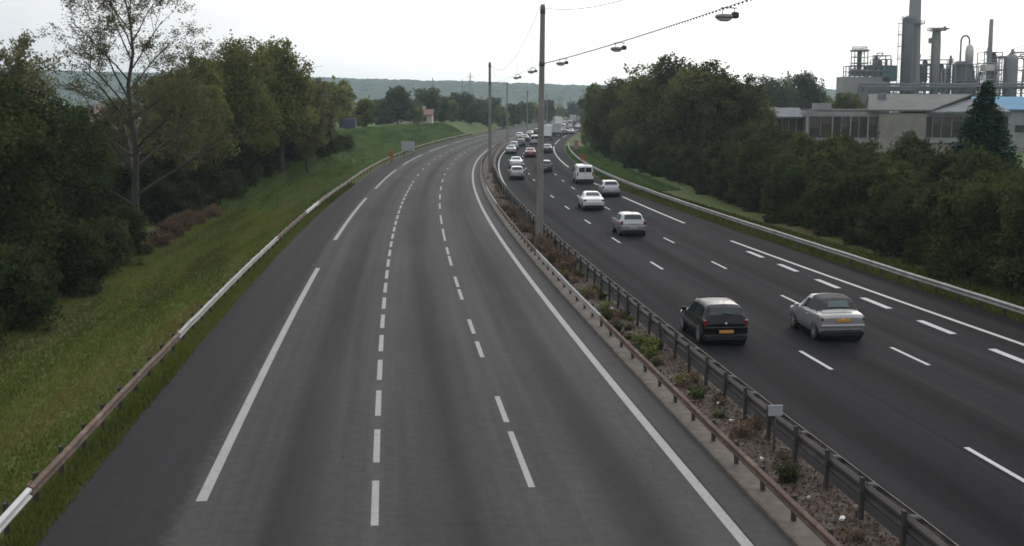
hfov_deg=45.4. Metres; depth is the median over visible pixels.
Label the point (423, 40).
sky
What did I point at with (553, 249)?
weed
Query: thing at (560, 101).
lattice mast
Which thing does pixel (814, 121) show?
window
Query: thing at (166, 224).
shrub
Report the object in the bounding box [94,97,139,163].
broadleaf tree
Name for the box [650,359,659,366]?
weed
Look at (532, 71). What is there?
hanging lamp
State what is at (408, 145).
road sign
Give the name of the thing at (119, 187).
broadleaf tree
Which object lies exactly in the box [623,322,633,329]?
weed
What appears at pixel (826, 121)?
window
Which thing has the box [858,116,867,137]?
window
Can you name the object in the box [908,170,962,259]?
shrub
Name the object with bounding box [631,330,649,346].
weed
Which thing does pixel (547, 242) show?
weed
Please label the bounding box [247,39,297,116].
broadleaf tree
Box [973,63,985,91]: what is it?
lattice bay
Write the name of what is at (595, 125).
broadleaf tree
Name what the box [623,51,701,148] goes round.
broadleaf tree
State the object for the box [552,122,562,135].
lorry
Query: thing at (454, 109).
broadleaf tree
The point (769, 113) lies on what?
broadleaf tree
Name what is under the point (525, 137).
saloon car
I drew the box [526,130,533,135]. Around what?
saloon car
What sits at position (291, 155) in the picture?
shrub
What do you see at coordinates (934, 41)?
flare tower
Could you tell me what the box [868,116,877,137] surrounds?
window
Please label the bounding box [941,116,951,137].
window
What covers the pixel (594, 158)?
grass
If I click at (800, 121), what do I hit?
window
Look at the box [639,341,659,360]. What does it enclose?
weed
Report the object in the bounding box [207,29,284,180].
broadleaf tree
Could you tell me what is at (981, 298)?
guardrail
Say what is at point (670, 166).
shrub
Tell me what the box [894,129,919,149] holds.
shrub
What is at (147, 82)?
broadleaf tree
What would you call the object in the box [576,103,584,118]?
broadleaf tree
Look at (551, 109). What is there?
broadleaf tree
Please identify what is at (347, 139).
shrub
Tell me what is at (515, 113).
broadleaf tree
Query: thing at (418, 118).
broadleaf tree
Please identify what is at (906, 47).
distillation column
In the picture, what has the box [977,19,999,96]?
vent pipe
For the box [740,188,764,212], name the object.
shrub
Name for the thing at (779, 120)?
window
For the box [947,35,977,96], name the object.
reactor
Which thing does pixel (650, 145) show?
shrub
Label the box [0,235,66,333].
shrub
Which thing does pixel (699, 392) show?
weed
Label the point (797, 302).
road marking
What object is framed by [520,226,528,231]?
weed
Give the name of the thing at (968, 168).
shrub
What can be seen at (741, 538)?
road marking
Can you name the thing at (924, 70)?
process unit
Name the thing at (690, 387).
weed
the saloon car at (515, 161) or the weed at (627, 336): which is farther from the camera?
the saloon car at (515, 161)
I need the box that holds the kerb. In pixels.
[480,134,825,545]
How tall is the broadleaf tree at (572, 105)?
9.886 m
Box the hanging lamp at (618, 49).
[610,1,626,51]
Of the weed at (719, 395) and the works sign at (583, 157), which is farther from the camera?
the works sign at (583, 157)
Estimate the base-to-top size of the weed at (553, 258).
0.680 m
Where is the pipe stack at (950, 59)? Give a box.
[947,55,953,92]
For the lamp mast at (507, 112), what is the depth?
249.64 m
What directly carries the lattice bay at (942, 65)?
on the ground at (688, 191)
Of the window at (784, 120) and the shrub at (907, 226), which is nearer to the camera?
the shrub at (907, 226)
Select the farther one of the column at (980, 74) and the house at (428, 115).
the column at (980, 74)
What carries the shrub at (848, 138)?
on the ground at (688, 191)
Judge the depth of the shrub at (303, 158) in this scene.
139.43 m
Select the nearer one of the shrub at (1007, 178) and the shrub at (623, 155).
the shrub at (1007, 178)
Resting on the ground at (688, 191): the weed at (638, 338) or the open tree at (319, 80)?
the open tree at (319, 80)
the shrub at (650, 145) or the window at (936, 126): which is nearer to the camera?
the shrub at (650, 145)
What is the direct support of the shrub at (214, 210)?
on the ground at (688, 191)
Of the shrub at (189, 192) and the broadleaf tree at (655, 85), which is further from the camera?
the broadleaf tree at (655, 85)
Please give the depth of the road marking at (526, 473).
34.31 m
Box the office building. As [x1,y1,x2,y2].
[769,93,1010,155]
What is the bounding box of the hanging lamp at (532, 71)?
[527,25,536,73]
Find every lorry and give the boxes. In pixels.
[544,125,552,139]
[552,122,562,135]
[555,117,562,123]
[570,115,575,123]
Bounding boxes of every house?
[71,103,115,126]
[388,106,434,124]
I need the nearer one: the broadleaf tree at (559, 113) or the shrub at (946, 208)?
the shrub at (946, 208)
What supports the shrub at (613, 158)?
on the ground at (688, 191)
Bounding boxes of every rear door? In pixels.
[546,126,550,135]
[557,123,560,131]
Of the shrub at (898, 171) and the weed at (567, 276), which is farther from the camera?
the shrub at (898, 171)
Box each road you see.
[35,119,793,545]
[495,119,1023,545]
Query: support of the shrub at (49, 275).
on the ground at (688, 191)
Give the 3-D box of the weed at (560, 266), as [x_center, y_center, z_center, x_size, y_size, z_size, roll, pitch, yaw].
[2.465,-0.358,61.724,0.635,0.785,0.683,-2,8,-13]
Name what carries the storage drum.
on the ground at (688, 191)
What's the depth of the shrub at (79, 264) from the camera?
57.78 m
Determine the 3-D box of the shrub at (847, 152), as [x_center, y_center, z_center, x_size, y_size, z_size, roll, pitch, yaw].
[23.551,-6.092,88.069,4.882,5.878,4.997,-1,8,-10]
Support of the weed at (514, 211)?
on the median soil
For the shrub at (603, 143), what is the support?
on the ground at (688, 191)
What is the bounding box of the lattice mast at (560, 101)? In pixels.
[556,95,563,115]
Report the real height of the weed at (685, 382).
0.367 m
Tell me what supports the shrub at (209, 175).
on the ground at (688, 191)
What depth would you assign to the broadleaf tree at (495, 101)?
463.82 m
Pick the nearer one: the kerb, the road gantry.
the kerb
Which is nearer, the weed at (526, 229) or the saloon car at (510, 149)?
the weed at (526, 229)
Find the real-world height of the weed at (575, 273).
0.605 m
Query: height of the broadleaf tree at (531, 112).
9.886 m
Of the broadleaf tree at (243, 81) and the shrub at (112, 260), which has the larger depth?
the broadleaf tree at (243, 81)
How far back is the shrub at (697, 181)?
115.60 m
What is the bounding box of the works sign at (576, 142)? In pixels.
[574,140,578,148]
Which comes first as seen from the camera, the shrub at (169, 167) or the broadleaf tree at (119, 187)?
the broadleaf tree at (119, 187)
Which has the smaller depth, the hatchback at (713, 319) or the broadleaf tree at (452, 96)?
the hatchback at (713, 319)
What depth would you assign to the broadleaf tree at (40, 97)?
76.01 m
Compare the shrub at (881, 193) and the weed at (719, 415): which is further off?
the shrub at (881, 193)
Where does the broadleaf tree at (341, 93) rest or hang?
on the ground at (688, 191)
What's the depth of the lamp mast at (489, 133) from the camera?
148.89 m
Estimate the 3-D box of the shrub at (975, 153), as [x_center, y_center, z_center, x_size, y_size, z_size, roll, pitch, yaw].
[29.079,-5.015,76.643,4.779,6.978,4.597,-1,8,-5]
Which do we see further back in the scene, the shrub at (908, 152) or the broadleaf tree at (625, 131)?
the broadleaf tree at (625, 131)
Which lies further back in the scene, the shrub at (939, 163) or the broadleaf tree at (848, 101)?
the broadleaf tree at (848, 101)
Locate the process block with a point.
(884, 73)
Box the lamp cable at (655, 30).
[540,0,751,64]
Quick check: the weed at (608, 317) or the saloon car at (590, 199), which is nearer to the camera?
the weed at (608, 317)
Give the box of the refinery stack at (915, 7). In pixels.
[909,0,924,93]
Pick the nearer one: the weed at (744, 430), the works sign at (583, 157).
the weed at (744, 430)
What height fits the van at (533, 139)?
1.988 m
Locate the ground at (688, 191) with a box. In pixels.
[0,113,1023,543]
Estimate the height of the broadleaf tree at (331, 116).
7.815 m
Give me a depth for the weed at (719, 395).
35.06 m
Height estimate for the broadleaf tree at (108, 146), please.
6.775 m
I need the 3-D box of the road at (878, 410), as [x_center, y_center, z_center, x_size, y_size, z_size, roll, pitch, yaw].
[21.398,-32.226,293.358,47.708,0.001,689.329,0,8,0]
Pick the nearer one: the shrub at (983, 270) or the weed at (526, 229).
the shrub at (983, 270)
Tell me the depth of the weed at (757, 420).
32.23 m
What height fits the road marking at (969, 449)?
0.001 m
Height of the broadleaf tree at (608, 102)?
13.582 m
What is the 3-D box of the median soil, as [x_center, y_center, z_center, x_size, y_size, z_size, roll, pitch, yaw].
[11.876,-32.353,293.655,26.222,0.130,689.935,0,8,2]
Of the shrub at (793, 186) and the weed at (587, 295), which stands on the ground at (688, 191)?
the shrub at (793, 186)
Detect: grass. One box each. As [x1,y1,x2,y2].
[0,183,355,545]
[203,122,471,218]
[566,146,683,190]
[600,177,1023,322]
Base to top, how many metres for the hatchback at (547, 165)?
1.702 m
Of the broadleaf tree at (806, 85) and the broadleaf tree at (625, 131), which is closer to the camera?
the broadleaf tree at (625, 131)
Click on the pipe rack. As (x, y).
(893, 87)
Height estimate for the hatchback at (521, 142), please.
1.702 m
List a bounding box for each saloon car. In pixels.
[505,145,516,153]
[508,156,523,167]
[521,135,529,140]
[524,148,536,156]
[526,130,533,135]
[544,144,552,152]
[577,191,603,209]
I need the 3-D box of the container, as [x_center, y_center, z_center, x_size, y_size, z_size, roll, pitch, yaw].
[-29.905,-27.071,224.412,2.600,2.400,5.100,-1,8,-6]
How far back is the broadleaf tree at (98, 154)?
76.37 m
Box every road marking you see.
[196,130,504,500]
[371,137,487,525]
[439,133,534,486]
[472,131,753,545]
[498,122,566,184]
[522,153,1023,481]
[547,128,929,364]
[553,129,1023,345]
[746,251,1023,362]
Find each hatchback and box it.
[508,166,524,178]
[509,141,518,149]
[517,139,525,145]
[544,159,551,171]
[562,129,568,134]
[597,180,619,196]
[612,211,645,235]
[680,297,747,343]
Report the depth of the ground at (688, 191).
51.44 m
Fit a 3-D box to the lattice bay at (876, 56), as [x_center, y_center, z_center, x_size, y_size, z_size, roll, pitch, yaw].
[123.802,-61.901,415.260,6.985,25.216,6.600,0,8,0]
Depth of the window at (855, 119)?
169.03 m
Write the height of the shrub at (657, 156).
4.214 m
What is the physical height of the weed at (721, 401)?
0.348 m
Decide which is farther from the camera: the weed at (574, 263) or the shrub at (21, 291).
the weed at (574, 263)
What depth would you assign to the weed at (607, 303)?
50.46 m
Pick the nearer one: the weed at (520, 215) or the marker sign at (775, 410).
the marker sign at (775, 410)
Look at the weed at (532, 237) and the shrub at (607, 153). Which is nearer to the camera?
the weed at (532, 237)
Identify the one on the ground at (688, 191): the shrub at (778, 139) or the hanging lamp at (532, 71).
the shrub at (778, 139)
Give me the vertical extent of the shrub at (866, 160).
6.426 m
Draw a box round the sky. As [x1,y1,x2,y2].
[0,0,1023,96]
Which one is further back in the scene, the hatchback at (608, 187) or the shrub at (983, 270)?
the hatchback at (608, 187)
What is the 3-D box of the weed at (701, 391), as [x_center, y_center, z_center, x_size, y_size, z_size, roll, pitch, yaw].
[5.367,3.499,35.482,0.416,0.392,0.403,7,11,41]
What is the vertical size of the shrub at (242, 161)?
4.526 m
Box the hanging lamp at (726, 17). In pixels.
[715,0,738,21]
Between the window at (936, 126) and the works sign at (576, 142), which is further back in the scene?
the works sign at (576, 142)
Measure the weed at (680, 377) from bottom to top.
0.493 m
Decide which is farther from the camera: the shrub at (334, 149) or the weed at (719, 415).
the shrub at (334, 149)
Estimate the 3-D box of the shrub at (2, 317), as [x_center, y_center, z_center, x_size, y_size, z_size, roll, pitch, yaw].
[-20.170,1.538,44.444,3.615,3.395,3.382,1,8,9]
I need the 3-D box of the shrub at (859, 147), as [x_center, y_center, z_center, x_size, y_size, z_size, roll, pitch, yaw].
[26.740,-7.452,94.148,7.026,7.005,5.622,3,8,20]
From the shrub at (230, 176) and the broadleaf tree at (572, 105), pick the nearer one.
the shrub at (230, 176)
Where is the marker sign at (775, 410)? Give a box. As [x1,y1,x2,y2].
[768,405,782,451]
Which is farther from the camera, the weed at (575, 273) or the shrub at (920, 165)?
the shrub at (920, 165)
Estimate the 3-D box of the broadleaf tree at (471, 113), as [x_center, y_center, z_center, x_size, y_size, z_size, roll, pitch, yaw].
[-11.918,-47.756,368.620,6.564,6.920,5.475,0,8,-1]
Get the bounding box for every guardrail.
[0,126,505,536]
[481,140,841,545]
[492,135,958,545]
[568,142,1023,316]
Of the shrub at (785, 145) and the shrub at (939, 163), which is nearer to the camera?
the shrub at (939, 163)
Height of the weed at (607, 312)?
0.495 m
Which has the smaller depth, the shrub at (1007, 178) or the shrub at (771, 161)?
the shrub at (1007, 178)
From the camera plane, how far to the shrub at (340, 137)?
162.04 m
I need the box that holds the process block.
[836,59,896,112]
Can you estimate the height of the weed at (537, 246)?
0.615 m
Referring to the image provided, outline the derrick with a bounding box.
[850,46,869,68]
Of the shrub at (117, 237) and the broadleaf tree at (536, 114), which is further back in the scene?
the broadleaf tree at (536, 114)
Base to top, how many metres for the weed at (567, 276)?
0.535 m
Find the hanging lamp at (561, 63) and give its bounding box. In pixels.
[556,31,567,65]
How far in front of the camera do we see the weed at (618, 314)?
48.39 m
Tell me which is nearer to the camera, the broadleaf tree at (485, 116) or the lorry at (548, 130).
the lorry at (548, 130)
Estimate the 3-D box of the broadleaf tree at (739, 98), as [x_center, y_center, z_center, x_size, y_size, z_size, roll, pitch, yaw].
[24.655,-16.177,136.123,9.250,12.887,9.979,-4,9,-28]
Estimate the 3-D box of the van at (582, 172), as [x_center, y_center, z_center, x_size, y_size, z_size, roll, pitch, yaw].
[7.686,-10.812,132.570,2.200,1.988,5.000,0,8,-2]
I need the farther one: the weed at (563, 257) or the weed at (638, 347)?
the weed at (563, 257)
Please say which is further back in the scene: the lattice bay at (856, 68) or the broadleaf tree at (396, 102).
the lattice bay at (856, 68)
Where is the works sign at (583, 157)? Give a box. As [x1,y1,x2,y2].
[581,154,585,163]
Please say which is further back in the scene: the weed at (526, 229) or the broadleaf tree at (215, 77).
the broadleaf tree at (215, 77)
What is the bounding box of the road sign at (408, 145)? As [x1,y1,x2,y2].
[402,141,414,156]
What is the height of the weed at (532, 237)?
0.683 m
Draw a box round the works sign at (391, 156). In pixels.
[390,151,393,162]
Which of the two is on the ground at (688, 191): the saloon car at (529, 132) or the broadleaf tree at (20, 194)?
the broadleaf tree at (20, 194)
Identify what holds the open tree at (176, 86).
on the ground at (688, 191)
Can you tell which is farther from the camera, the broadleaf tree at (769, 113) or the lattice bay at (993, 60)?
the lattice bay at (993, 60)
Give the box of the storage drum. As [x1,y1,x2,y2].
[991,46,1023,96]
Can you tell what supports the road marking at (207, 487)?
on the road at (299, 467)
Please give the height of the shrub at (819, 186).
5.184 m
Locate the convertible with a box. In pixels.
[790,293,864,339]
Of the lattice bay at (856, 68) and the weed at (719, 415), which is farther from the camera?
the lattice bay at (856, 68)
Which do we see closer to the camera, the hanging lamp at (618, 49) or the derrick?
the hanging lamp at (618, 49)
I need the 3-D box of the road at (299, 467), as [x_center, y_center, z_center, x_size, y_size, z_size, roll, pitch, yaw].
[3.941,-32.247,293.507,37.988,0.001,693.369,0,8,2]
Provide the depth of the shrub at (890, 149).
88.70 m
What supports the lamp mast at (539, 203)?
on the median soil
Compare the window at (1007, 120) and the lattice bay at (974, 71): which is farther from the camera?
the lattice bay at (974, 71)
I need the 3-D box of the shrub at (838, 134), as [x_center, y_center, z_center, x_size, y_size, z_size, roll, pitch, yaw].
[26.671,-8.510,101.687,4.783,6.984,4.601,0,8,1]
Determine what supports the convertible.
on the road at (878, 410)
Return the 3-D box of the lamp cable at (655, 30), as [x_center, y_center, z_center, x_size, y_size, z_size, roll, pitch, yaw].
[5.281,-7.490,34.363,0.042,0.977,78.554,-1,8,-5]
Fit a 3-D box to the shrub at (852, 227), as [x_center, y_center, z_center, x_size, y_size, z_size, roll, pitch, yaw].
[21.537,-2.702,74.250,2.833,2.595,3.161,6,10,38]
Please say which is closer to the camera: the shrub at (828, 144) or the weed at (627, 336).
the weed at (627, 336)
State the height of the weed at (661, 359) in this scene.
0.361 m
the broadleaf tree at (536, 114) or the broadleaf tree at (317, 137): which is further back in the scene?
the broadleaf tree at (536, 114)
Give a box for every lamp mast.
[488,62,491,171]
[506,82,507,141]
[527,90,527,130]
[536,4,545,236]
[546,94,546,124]
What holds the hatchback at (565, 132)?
on the road at (878, 410)
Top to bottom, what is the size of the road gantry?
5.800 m
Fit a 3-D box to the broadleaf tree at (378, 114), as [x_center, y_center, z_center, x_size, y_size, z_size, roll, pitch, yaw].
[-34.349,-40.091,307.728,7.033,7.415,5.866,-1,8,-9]
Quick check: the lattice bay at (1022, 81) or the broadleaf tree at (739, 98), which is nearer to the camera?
the broadleaf tree at (739, 98)
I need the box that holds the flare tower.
[927,26,949,93]
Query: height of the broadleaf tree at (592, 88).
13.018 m
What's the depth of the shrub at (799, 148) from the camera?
96.53 m
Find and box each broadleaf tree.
[0,75,81,278]
[0,90,102,247]
[2,66,101,218]
[43,96,125,222]
[84,152,130,218]
[90,138,122,184]
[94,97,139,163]
[125,73,160,155]
[135,68,207,184]
[167,53,241,166]
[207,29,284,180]
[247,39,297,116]
[251,35,321,173]
[285,76,329,172]
[320,99,338,157]
[324,75,357,127]
[353,95,376,127]
[367,99,387,124]
[377,85,417,123]
[413,86,442,121]
[413,106,424,123]
[436,96,450,121]
[447,100,460,121]
[449,91,468,102]
[454,94,475,120]
[462,103,482,123]
[476,99,491,113]
[479,107,495,125]
[487,97,504,117]
[493,104,505,123]
[497,111,510,128]
[505,103,523,125]
[517,101,534,123]
[532,103,537,122]
[544,99,556,121]
[555,105,565,117]
[564,101,577,117]
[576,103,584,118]
[577,82,613,147]
[584,88,623,150]
[590,77,636,140]
[608,72,658,161]
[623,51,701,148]
[652,57,741,152]
[694,69,768,151]
[743,91,778,132]
[756,73,806,108]
[778,69,834,131]
[826,91,865,108]
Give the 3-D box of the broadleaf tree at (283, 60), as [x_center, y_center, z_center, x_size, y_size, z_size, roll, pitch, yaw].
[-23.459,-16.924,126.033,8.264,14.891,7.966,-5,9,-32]
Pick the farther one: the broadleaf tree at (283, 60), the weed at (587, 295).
the broadleaf tree at (283, 60)
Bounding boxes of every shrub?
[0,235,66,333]
[0,279,12,349]
[29,213,111,297]
[32,247,71,317]
[56,216,123,277]
[95,209,152,266]
[97,200,156,255]
[108,159,169,215]
[132,147,187,186]
[139,179,185,225]
[142,227,178,247]
[148,217,188,237]
[164,210,197,231]
[170,175,210,212]
[179,159,233,207]
[186,206,211,225]
[202,203,224,217]
[217,165,252,198]
[220,143,267,187]
[240,142,278,177]
[278,131,301,161]
[296,140,317,159]
[310,126,334,156]
[329,128,343,154]
[335,134,345,151]
[343,133,355,149]
[597,134,612,153]
[603,135,615,158]
[610,140,624,161]
[617,141,634,165]
[622,141,641,168]
[636,136,657,172]
[646,143,668,176]
[659,144,682,180]
[690,139,721,194]
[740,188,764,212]
[758,147,800,213]
[762,155,809,223]
[770,123,811,145]
[774,130,799,157]
[779,133,820,158]
[783,130,816,142]
[792,142,848,228]
[799,129,846,165]
[801,161,845,230]
[809,147,856,172]
[812,161,869,236]
[823,129,845,143]
[833,134,859,150]
[841,212,872,246]
[842,163,893,244]
[843,142,911,175]
[844,130,887,157]
[853,179,909,249]
[856,151,894,175]
[868,176,933,257]
[877,135,951,173]
[879,141,899,156]
[883,159,917,189]
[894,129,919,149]
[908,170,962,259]
[909,141,958,177]
[912,141,971,192]
[922,169,1001,272]
[923,167,1023,280]
[944,153,1011,182]
[952,137,1009,165]
[956,245,1008,287]
[983,176,1023,294]
[990,158,1023,189]
[991,158,1023,178]
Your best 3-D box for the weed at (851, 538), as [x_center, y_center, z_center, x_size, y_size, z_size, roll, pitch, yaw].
[6.680,5.136,23.891,0.540,0.375,0.508,3,9,22]
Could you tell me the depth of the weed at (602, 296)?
53.04 m
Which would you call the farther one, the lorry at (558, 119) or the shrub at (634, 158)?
the lorry at (558, 119)
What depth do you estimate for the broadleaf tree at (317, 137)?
132.33 m
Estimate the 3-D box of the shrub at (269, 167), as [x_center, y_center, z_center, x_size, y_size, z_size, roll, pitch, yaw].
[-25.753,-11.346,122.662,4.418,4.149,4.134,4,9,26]
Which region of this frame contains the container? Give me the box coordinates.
[341,118,355,128]
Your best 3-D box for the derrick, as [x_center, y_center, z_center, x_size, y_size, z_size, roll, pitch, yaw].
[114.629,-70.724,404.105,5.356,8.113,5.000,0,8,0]
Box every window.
[776,118,781,132]
[782,118,788,133]
[788,118,796,133]
[796,118,803,131]
[809,116,820,137]
[820,116,831,137]
[833,116,841,137]
[841,116,849,136]
[851,116,858,137]
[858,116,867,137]
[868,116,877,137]
[926,116,932,137]
[932,116,941,137]
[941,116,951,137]
[951,116,963,137]
[999,116,1008,130]
[1015,125,1023,131]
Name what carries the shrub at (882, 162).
on the ground at (688, 191)
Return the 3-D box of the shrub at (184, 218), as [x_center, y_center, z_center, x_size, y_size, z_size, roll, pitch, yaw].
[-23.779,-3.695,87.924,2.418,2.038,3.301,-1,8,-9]
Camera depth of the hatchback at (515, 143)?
223.38 m
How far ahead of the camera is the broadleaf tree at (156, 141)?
102.35 m
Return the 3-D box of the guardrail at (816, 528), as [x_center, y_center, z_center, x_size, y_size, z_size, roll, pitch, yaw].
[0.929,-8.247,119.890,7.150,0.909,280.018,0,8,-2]
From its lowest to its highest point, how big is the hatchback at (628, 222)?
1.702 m
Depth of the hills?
1573.96 m
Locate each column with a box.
[895,15,914,112]
[944,69,950,93]
[977,71,982,91]
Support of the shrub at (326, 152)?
on the ground at (688, 191)
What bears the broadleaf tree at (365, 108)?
on the ground at (688, 191)
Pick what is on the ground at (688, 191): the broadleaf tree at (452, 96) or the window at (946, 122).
the broadleaf tree at (452, 96)
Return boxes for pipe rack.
[857,83,1023,112]
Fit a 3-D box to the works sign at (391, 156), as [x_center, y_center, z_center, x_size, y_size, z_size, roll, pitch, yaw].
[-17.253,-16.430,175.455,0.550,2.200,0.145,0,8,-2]
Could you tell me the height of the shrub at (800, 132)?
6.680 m
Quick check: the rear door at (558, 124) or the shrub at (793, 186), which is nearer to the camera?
the shrub at (793, 186)
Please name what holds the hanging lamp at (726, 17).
hanging from the lamp cable at (655, 30)
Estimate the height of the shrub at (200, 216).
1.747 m
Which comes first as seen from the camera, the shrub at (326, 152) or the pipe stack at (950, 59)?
the shrub at (326, 152)
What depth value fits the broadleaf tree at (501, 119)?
401.16 m
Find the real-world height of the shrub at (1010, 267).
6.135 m
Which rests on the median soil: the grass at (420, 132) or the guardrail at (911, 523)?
the guardrail at (911, 523)
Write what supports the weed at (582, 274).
on the median soil
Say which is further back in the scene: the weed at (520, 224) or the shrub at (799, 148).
the shrub at (799, 148)
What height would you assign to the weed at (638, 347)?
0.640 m
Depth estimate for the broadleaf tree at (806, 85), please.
256.40 m
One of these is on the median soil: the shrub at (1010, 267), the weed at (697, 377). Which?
the weed at (697, 377)
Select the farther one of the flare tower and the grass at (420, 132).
the flare tower
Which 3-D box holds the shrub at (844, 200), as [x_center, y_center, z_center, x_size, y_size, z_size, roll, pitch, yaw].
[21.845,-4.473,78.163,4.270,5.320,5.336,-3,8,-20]
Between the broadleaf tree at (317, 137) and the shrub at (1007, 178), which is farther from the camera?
the broadleaf tree at (317, 137)
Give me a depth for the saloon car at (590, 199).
98.30 m
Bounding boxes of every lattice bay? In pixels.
[845,62,871,76]
[872,52,891,76]
[919,59,951,93]
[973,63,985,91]
[976,52,1002,96]
[996,54,1023,96]
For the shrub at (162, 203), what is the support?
on the ground at (688, 191)
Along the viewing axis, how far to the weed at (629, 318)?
47.91 m
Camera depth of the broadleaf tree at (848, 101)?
211.90 m
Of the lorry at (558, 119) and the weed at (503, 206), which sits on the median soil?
the weed at (503, 206)
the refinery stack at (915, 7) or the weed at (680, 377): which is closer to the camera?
the weed at (680, 377)
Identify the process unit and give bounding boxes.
[920,59,930,93]
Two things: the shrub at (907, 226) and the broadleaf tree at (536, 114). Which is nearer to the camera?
the shrub at (907, 226)
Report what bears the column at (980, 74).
on the ground at (688, 191)
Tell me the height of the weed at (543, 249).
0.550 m
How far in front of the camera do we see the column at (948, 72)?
407.58 m
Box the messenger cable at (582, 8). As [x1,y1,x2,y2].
[542,0,621,9]
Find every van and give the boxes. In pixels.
[530,135,537,144]
[572,164,593,182]
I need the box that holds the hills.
[0,69,1018,112]
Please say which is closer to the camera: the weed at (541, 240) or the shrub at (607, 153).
the weed at (541, 240)
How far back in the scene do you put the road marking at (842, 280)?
56.76 m
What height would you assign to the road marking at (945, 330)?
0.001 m
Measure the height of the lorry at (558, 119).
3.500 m
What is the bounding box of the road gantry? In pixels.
[556,109,583,111]
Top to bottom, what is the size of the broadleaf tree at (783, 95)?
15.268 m
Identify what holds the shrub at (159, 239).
on the ground at (688, 191)
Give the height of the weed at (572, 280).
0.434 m
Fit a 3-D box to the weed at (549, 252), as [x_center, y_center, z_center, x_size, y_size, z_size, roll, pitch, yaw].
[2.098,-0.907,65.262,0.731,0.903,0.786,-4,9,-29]
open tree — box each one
[0,29,73,166]
[4,0,267,224]
[313,77,332,110]
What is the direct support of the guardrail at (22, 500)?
on the ground at (688, 191)
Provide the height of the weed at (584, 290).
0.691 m
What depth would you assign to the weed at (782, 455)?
29.39 m
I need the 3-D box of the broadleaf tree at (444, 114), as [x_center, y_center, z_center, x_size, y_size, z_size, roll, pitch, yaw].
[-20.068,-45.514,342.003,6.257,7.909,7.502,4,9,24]
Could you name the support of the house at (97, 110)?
on the ground at (688, 191)
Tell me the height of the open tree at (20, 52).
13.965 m
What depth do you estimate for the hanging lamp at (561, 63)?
63.34 m
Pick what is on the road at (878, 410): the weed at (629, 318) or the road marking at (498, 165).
the road marking at (498, 165)
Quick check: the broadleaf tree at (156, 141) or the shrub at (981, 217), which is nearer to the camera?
the shrub at (981, 217)
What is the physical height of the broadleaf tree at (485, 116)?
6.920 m
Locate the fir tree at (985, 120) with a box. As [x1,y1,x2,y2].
[948,81,1022,171]
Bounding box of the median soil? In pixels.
[484,120,899,545]
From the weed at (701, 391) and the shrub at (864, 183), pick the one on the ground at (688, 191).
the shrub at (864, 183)
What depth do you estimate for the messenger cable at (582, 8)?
56.16 m
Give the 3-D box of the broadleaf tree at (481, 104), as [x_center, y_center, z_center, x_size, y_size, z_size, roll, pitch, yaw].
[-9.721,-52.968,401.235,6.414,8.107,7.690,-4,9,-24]
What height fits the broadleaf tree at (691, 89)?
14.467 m
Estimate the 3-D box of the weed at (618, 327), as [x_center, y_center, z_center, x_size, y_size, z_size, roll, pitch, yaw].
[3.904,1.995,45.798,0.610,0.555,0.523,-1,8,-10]
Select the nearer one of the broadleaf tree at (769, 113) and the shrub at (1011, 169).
the shrub at (1011, 169)
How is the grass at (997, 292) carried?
on the ground at (688, 191)
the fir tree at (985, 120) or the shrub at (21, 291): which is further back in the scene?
the fir tree at (985, 120)
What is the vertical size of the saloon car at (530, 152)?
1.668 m
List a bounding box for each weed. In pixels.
[500,202,506,210]
[511,207,521,217]
[516,219,524,228]
[517,211,524,219]
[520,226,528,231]
[528,235,535,243]
[533,241,540,249]
[536,235,546,245]
[539,244,550,252]
[543,238,554,251]
[543,247,555,262]
[547,244,559,256]
[548,252,557,263]
[553,259,565,272]
[556,250,569,265]
[560,271,572,280]
[565,256,576,271]
[569,275,580,283]
[571,266,579,276]
[578,271,585,276]
[578,284,592,297]
[584,289,596,298]
[596,291,607,299]
[598,299,611,310]
[602,308,612,317]
[603,310,613,319]
[612,309,626,318]
[612,319,624,331]
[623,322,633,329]
[623,332,632,339]
[625,315,634,321]
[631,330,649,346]
[635,340,651,352]
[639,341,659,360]
[642,337,660,348]
[649,355,665,363]
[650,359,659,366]
[671,370,688,384]
[675,377,692,387]
[682,369,700,382]
[687,384,700,394]
[690,387,703,398]
[691,386,707,398]
[712,389,725,399]
[712,394,729,404]
[713,409,728,418]
[728,417,758,437]
[743,411,765,428]
[773,448,792,460]
[773,457,801,482]
[840,526,868,543]
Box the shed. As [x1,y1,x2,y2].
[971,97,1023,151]
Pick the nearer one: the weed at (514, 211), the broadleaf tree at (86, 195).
the broadleaf tree at (86, 195)
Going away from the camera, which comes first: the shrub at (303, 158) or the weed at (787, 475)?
the weed at (787, 475)
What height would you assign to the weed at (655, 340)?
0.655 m
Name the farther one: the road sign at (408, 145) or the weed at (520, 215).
the road sign at (408, 145)
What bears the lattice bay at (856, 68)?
on the ground at (688, 191)
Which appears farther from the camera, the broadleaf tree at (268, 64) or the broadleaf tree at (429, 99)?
the broadleaf tree at (429, 99)

